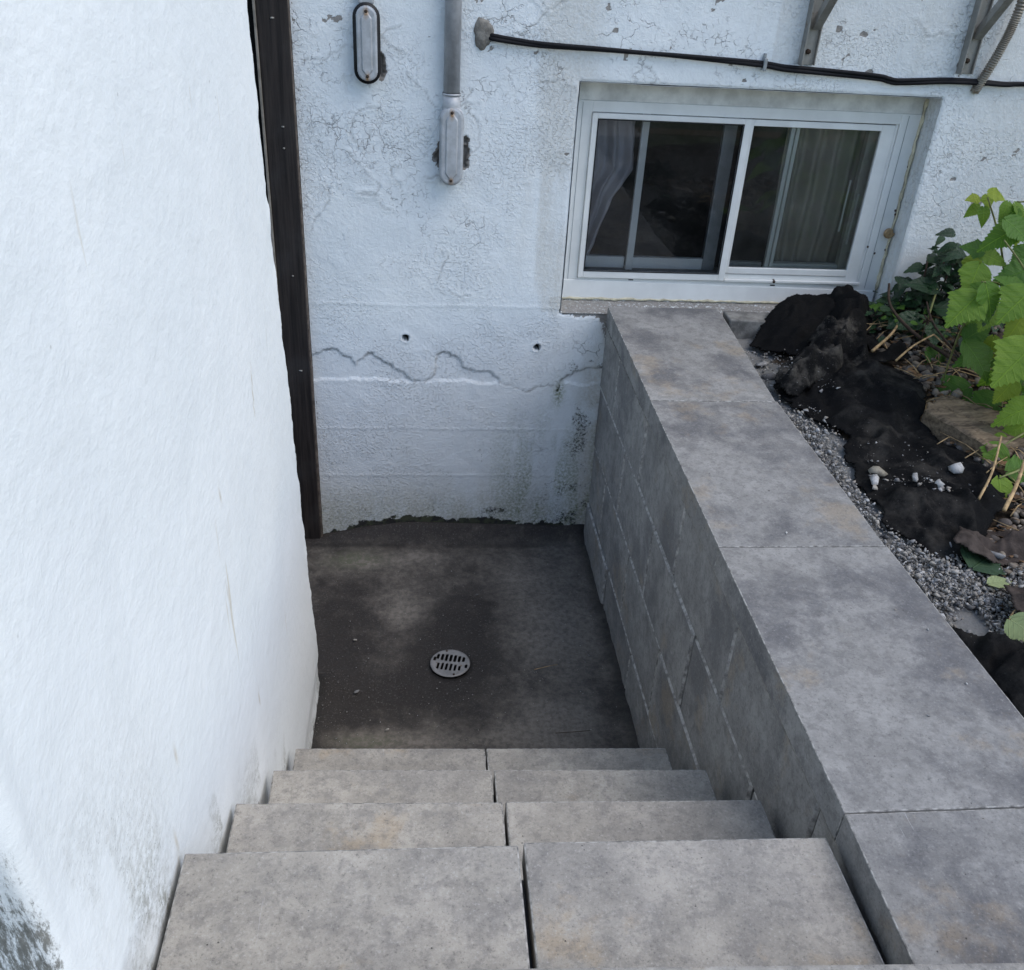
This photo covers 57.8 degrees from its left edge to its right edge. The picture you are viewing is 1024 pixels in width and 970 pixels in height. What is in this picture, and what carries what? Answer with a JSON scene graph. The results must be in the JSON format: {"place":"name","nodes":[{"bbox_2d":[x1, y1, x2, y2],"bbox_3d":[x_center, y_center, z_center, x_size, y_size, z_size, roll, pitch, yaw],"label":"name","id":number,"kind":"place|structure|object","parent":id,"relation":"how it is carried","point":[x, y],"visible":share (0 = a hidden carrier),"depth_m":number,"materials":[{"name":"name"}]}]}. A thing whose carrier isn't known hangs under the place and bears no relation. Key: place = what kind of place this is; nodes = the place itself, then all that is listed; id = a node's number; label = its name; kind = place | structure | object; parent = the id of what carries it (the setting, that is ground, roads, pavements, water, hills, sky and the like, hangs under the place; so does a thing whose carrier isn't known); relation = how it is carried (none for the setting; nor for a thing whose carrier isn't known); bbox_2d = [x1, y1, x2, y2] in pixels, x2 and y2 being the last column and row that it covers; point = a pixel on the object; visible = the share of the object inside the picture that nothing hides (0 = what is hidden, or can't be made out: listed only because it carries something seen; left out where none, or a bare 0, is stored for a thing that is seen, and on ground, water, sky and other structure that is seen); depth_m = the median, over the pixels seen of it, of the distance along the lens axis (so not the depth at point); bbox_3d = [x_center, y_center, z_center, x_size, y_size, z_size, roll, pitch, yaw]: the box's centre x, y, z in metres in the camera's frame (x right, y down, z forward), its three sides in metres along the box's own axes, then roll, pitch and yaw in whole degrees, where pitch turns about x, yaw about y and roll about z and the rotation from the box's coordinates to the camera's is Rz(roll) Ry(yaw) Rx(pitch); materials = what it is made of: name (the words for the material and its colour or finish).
{"place":"outdoors","nodes":[
{"label":"outdoors","id":0,"kind":"place"},
{"bbox_2d":[305,522,639,755],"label":"floor","id":1,"kind":"structure","parent":0,"point":[419,574],"depth_m":3.52,"materials":[{"name":"concrete"}]},
{"bbox_2d":[0,0,319,969],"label":"wing wall","id":2,"kind":"structure","parent":1,"relation":"on","point":[158,676],"depth_m":1.24,"materials":[{"name":"white paint"}]},
{"bbox_2d":[430,649,469,676],"bbox_3d":[-0.227,0.653,3.406,0.146,0.006,0.146,0,32,-6],"label":"drain grate","id":3,"kind":"object","parent":1,"relation":"on","point":[443,672],"visible":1,"depth_m":3.40,"materials":[{"name":"metal"}]},
{"bbox_2d":[315,561,616,743],"bbox_3d":[-0.176,0.590,3.512,1.045,0.011,1.038,0,32,-6],"label":"floor grit","id":4,"kind":"object","parent":1,"relation":"on","point":[437,688],"visible":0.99,"depth_m":3.30,"materials":[{"name":"gravel"}]},
{"bbox_2d":[156,748,884,969],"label":"staircase","id":5,"kind":"structure","parent":1,"relation":"on","point":[402,859],"depth_m":1.50,"materials":[{"name":"grey concrete"}]},
{"bbox_2d":[584,307,1023,964],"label":"retaining wall","id":6,"kind":"structure","parent":1,"relation":"on","point":[738,623],"depth_m":2.11,"materials":[{"name":"grey concrete"}]},
{"bbox_2d":[616,315,1022,912],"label":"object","id":7,"kind":"object","parent":6,"relation":"on","point":[852,603],"visible":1,"depth_m":2.06,"materials":[{"name":"stone"}]},
{"bbox_2d":[737,307,1023,700],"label":"planting bed soil","id":8,"kind":"structure","parent":0,"point":[973,622],"depth_m":2.82,"materials":[{"name":"brown soil"}]},
{"bbox_2d":[723,311,768,338],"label":"concrete kerb block","id":9,"kind":"structure","parent":8,"relation":"on","point":[743,325],"depth_m":3.58,"materials":[{"name":"grey concrete"}]},
{"bbox_2d":[755,361,768,366],"bbox_3d":[0.910,-0.437,3.381,0.059,0.021,0.039,-12,35,-24],"label":"loose stone","id":10,"kind":"object","parent":8,"relation":"on","point":[763,363],"visible":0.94,"depth_m":3.37,"materials":[{"name":"white stone"}]},
{"bbox_2d":[762,373,775,379],"bbox_3d":[0.909,-0.383,3.275,0.054,0.028,0.032,8,32,7],"label":"loose stone","id":11,"kind":"object","parent":8,"relation":"on","point":[771,376],"visible":0.92,"depth_m":3.27,"materials":[{"name":"grey stone"}]},
{"bbox_2d":[749,293,835,355],"bbox_3d":[1.098,-0.618,3.532,0.282,0.164,0.369,23,36,28],"label":"black fabric flap","id":12,"kind":"object","parent":8,"relation":"on","point":[791,324],"visible":0.81,"depth_m":3.52,"materials":[{"name":"black fabric"}]},
{"bbox_2d":[744,349,1023,642],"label":"crushed stone","id":13,"kind":"object","parent":8,"relation":"on","point":[981,600],"visible":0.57,"depth_m":2.29,"materials":[{"name":"grey gravel"}]},
{"bbox_2d":[960,545,1005,575],"bbox_3d":[1.174,0.189,2.315,0.123,0.022,0.125,-21,49,-34],"label":"fallen leaf","id":14,"kind":"object","parent":13,"relation":"on","point":[979,563],"visible":0.62,"depth_m":2.30,"materials":[{"name":"green plant"}]},
{"bbox_2d":[987,576,1011,587],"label":"fallen leaf","id":15,"kind":"object","parent":13,"relation":"on","point":[997,581],"visible":0.96,"depth_m":2.23,"materials":[{"name":"green plant"}]},
{"bbox_2d":[1004,612,1023,640],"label":"fallen leaf","id":16,"kind":"object","parent":13,"relation":"on","point":[1014,628],"visible":0.97,"depth_m":2.06,"materials":[{"name":"green plant"}]},
{"bbox_2d":[1004,584,1023,611],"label":"brown cloth scrap","id":17,"kind":"object","parent":13,"relation":"on","point":[1016,593],"visible":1,"depth_m":2.12,"materials":[{"name":"brown fabric"}]},
{"bbox_2d":[773,359,1015,560],"bbox_3d":[1.172,-0.168,2.832,0.486,0.113,1.212,0,32,-6],"label":"black ground fabric","id":18,"kind":"object","parent":8,"relation":"on","point":[879,402],"visible":0.89,"depth_m":2.75,"materials":[{"name":"black fabric"}]},
{"bbox_2d":[775,284,910,396],"bbox_3d":[1.223,-0.514,3.303,0.384,0.174,0.810,18,34,22],"label":"rolled black fabric","id":19,"kind":"object","parent":18,"relation":"on","point":[838,337],"visible":0.9,"depth_m":3.29,"materials":[{"name":"black fabric"}]},
{"bbox_2d":[871,325,897,351],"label":"dry stalk","id":20,"kind":"object","parent":19,"relation":"on","point":[883,341],"visible":0.88,"depth_m":3.35,"materials":[{"name":"plant"}]},
{"bbox_2d":[870,474,878,484],"bbox_3d":[1.022,-0.014,2.609,0.026,0.025,0.051,6,32,4],"label":"loose stone","id":21,"kind":"object","parent":18,"relation":"on","point":[874,478],"visible":1,"depth_m":2.60,"materials":[{"name":"white stone"}]},
{"bbox_2d":[868,466,887,476],"bbox_3d":[1.055,-0.035,2.674,0.060,0.037,0.033,8,32,7],"label":"loose stone","id":22,"kind":"object","parent":18,"relation":"on","point":[879,471],"visible":0.84,"depth_m":2.66,"materials":[{"name":"beige stone"}]},
{"bbox_2d":[780,357,987,494],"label":"rubble crumbs","id":23,"kind":"object","parent":18,"relation":"on","point":[875,487],"visible":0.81,"depth_m":2.65,"materials":[{"name":"stone"}]},
{"bbox_2d":[895,334,933,361],"bbox_3d":[1.417,-0.487,3.275,0.251,0.045,0.018,-23,40,-36],"label":"dry stalk","id":24,"kind":"object","parent":18,"relation":"on","point":[906,351],"visible":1,"depth_m":3.28,"materials":[{"name":"plant"}]},
{"bbox_2d":[912,473,917,481],"bbox_3d":[1.121,-0.018,2.582,0.019,0.024,0.034,20,35,25],"label":"loose stone","id":25,"kind":"object","parent":18,"relation":"on","point":[915,477],"visible":1,"depth_m":2.58,"materials":[{"name":"white stone"}]},
{"bbox_2d":[935,479,944,487],"bbox_3d":[1.163,-0.003,2.528,0.022,0.020,0.028,-20,39,-33],"label":"loose stone","id":26,"kind":"object","parent":18,"relation":"on","point":[938,482],"visible":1,"depth_m":2.52,"materials":[{"name":"white stone"}]},
{"bbox_2d":[948,462,963,473],"bbox_3d":[1.275,-0.048,2.659,0.041,0.034,0.038,0,32,-6],"label":"loose stone","id":27,"kind":"object","parent":18,"relation":"on","point":[956,468],"visible":1,"depth_m":2.65,"materials":[{"name":"white stone"}]},
{"bbox_2d":[977,436,1001,499],"bbox_3d":[1.324,-0.048,2.561,0.015,0.096,0.238,20,35,25],"label":"dry stalk","id":28,"kind":"object","parent":18,"relation":"on","point":[989,477],"visible":0.98,"depth_m":2.55,"materials":[{"name":"plant"}]},
{"bbox_2d":[1002,459,1023,511],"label":"dry stalk","id":29,"kind":"object","parent":18,"relation":"on","point":[1010,497],"visible":1,"depth_m":2.48,"materials":[{"name":"plant"}]},
{"bbox_2d":[886,277,962,349],"bbox_3d":[1.589,-0.585,3.413,0.244,0.262,0.369,-21,39,-35],"label":"broad leaved seedling","id":30,"kind":"object","parent":8,"relation":"on","point":[920,285],"visible":0.53,"depth_m":3.46,"materials":[{"name":"green plant"}]},
{"bbox_2d":[916,315,932,350],"bbox_3d":[1.478,-0.531,3.342,0.046,0.172,0.034,-25,42,-38],"label":"dry seed head","id":31,"kind":"object","parent":8,"relation":"on","point":[927,321],"visible":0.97,"depth_m":3.30},
{"bbox_2d":[865,228,998,331],"bbox_3d":[1.669,-0.719,3.574,0.722,0.573,0.257,0,32,-6],"label":"dark evergreen shrub","id":32,"kind":"object","parent":8,"relation":"on","point":[948,258],"visible":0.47,"depth_m":3.50,"materials":[{"name":"green plant"}]},
{"bbox_2d":[868,290,1003,351],"bbox_3d":[1.547,-0.599,3.483,0.627,0.169,0.374,18,34,22],"label":"green ground cover","id":33,"kind":"object","parent":8,"relation":"on","point":[873,306],"visible":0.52,"depth_m":3.48,"materials":[{"name":"green plant"}]},
{"bbox_2d":[887,283,989,386],"bbox_3d":[1.515,-0.520,3.296,0.032,0.221,0.566,-13,35,-25],"label":"woody twig","id":34,"kind":"object","parent":8,"relation":"on","point":[926,342],"visible":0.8,"depth_m":3.36,"materials":[{"name":"brown wood"}]},
{"bbox_2d":[867,305,1023,586],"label":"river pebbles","id":35,"kind":"object","parent":8,"relation":"on","point":[913,360],"visible":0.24,"depth_m":3.18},
{"bbox_2d":[926,302,959,357],"bbox_3d":[1.544,-0.542,3.322,0.033,0.127,0.306,-4,32,-12],"label":"woody twig","id":36,"kind":"object","parent":35,"relation":"on","point":[944,339],"visible":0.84,"depth_m":3.32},
{"bbox_2d":[934,334,955,354],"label":"dry stalk","id":37,"kind":"object","parent":35,"relation":"on","point":[941,341],"visible":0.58,"depth_m":3.31,"materials":[{"name":"plant"}]},
{"bbox_2d":[867,310,1023,530],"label":"dry plant litter","id":38,"kind":"object","parent":35,"relation":"on","point":[873,323],"visible":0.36,"depth_m":3.17,"materials":[{"name":"plant"}]},
{"bbox_2d":[920,395,1023,457],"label":"timber piece","id":39,"kind":"object","parent":35,"relation":"on","point":[966,422],"visible":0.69,"depth_m":2.85,"materials":[{"name":"brown wood"}]},
{"bbox_2d":[953,526,1023,565],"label":"brown cloth scrap","id":40,"kind":"object","parent":35,"relation":"on","point":[1010,542],"visible":0.98,"depth_m":2.36,"materials":[{"name":"brown fabric"}]},
{"bbox_2d":[990,550,1005,559],"bbox_3d":[1.219,0.177,2.335,0.041,0.022,0.031,14,33,16],"label":"loose stone","id":41,"kind":"object","parent":40,"relation":"on","point":[999,556],"visible":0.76,"depth_m":2.32,"materials":[{"name":"white stone"}]},
{"bbox_2d":[874,318,1023,619],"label":"dead leaf litter","id":42,"kind":"object","parent":8,"relation":"on","point":[911,369],"visible":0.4,"depth_m":3.07,"materials":[{"name":"brown plant"}]},
{"bbox_2d":[924,187,1023,497],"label":"leafy bramble","id":43,"kind":"object","parent":8,"relation":"on","point":[977,309],"visible":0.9,"depth_m":2.76,"materials":[{"name":"green plant"}]},
{"bbox_2d":[952,628,1023,717],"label":"black fabric corner","id":44,"kind":"object","parent":8,"relation":"on","point":[1000,658],"visible":0.88,"depth_m":1.97,"materials":[{"name":"black fabric"}]},
{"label":"ground","id":45,"kind":"structure","parent":0,"visible":0},
{"bbox_2d":[289,0,1023,533],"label":"house wall","id":46,"kind":"structure","parent":45,"relation":"on","point":[457,342],"depth_m":3.40,"materials":[{"name":"white paint"}]},
{"bbox_2d":[247,0,322,538],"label":"basement door","id":47,"kind":"structure","parent":46,"relation":"attached to","point":[270,33],"depth_m":3.30,"materials":[{"name":"brown wood"}]},
{"bbox_2d":[352,0,380,83],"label":"conduit body","id":48,"kind":"object","parent":46,"relation":"attached to","point":[366,40],"visible":1,"depth_m":3.01,"materials":[{"name":"metal"}]},
{"bbox_2d":[439,92,463,185],"bbox_3d":[-0.210,-1.194,3.209,0.082,0.301,0.076,0,32,-6],"label":"conduit body","id":49,"kind":"object","parent":46,"relation":"attached to","point":[451,133],"visible":1,"depth_m":3.18,"materials":[{"name":"metal"}]},
{"bbox_2d":[444,0,461,93],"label":"wall conduit pipe","id":50,"kind":"object","parent":46,"relation":"attached to","point":[452,36],"depth_m":3.04,"materials":[{"name":"metal"}]},
{"bbox_2d":[474,17,493,50],"bbox_3d":[-0.093,-1.488,3.065,0.070,0.103,0.014,0,32,-6],"label":"mortar patch","id":51,"kind":"object","parent":46,"relation":"attached to","point":[483,29],"visible":1,"depth_m":3.06,"materials":[{"name":"grey concrete"}]},
{"bbox_2d":[589,114,787,267],"bbox_3d":[0.787,-1.472,4.202,2.100,1.800,1.150,0,32,-6],"label":"basement room","id":52,"kind":"object","parent":46,"relation":"attached to","point":[681,159],"visible":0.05,"depth_m":4.82,"materials":[{"name":"glass"}]},
{"bbox_2d":[562,82,928,303],"bbox_3d":[0.851,-1.109,3.583,1.307,0.815,0.160,0,32,-6],"label":"sliding window","id":53,"kind":"structure","parent":46,"relation":"attached to","point":[891,126],"depth_m":3.55,"materials":[{"name":"white plastic"}]},
{"bbox_2d":[585,111,636,254],"bbox_3d":[0.303,-1.171,3.585,0.316,0.700,0.047,0,32,-6],"label":"curtain","id":54,"kind":"object","parent":53,"relation":"hanging from","point":[614,162],"visible":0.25,"depth_m":3.56,"materials":[{"name":"grey fabric"}]},
{"bbox_2d":[774,121,865,262],"bbox_3d":[1.317,-1.159,3.699,0.557,0.850,0.050,0,32,-6],"label":"curtain","id":55,"kind":"object","parent":53,"relation":"hanging from","point":[825,167],"visible":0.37,"depth_m":3.69,"materials":[{"name":"grey fabric"}]},
{"bbox_2d":[883,228,894,238],"bbox_3d":[1.476,-0.985,3.632,0.045,0.041,0.017,0,32,-6],"label":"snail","id":56,"kind":"object","parent":53,"relation":"attached to","point":[888,233],"visible":1,"depth_m":3.63},
{"bbox_2d":[489,33,1023,86],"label":"wall cable","id":57,"kind":"object","parent":46,"relation":"attached to","point":[886,79],"depth_m":3.18,"materials":[{"name":"black rubber"}]},
{"bbox_2d":[761,53,767,70],"bbox_3d":[0.865,-1.447,3.175,0.012,0.054,0.028,0,32,-6],"label":"cable clip","id":58,"kind":"object","parent":46,"relation":"attached to","point":[764,59],"visible":1,"depth_m":3.17,"materials":[{"name":"grey metal"}]},
{"bbox_2d":[798,0,837,65],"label":"wall bracket","id":59,"kind":"object","parent":46,"relation":"attached to","point":[819,12],"depth_m":3.13,"materials":[{"name":"metal"}]},
{"bbox_2d":[956,0,1013,74],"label":"wall bracket","id":60,"kind":"object","parent":46,"relation":"attached to","point":[985,16],"depth_m":3.16,"materials":[{"name":"metal"}]},
{"bbox_2d":[970,0,1023,93],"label":"flexible conduit","id":61,"kind":"object","parent":46,"relation":"attached to","point":[994,59],"visible":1,"depth_m":3.18,"materials":[{"name":"grey metal"}]},
{"bbox_2d":[458,963,1023,969],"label":"landing slabs","id":62,"kind":"structure","parent":45,"relation":"on","point":[997,966],"depth_m":1.26,"materials":[{"name":"grey concrete"}]}
]}

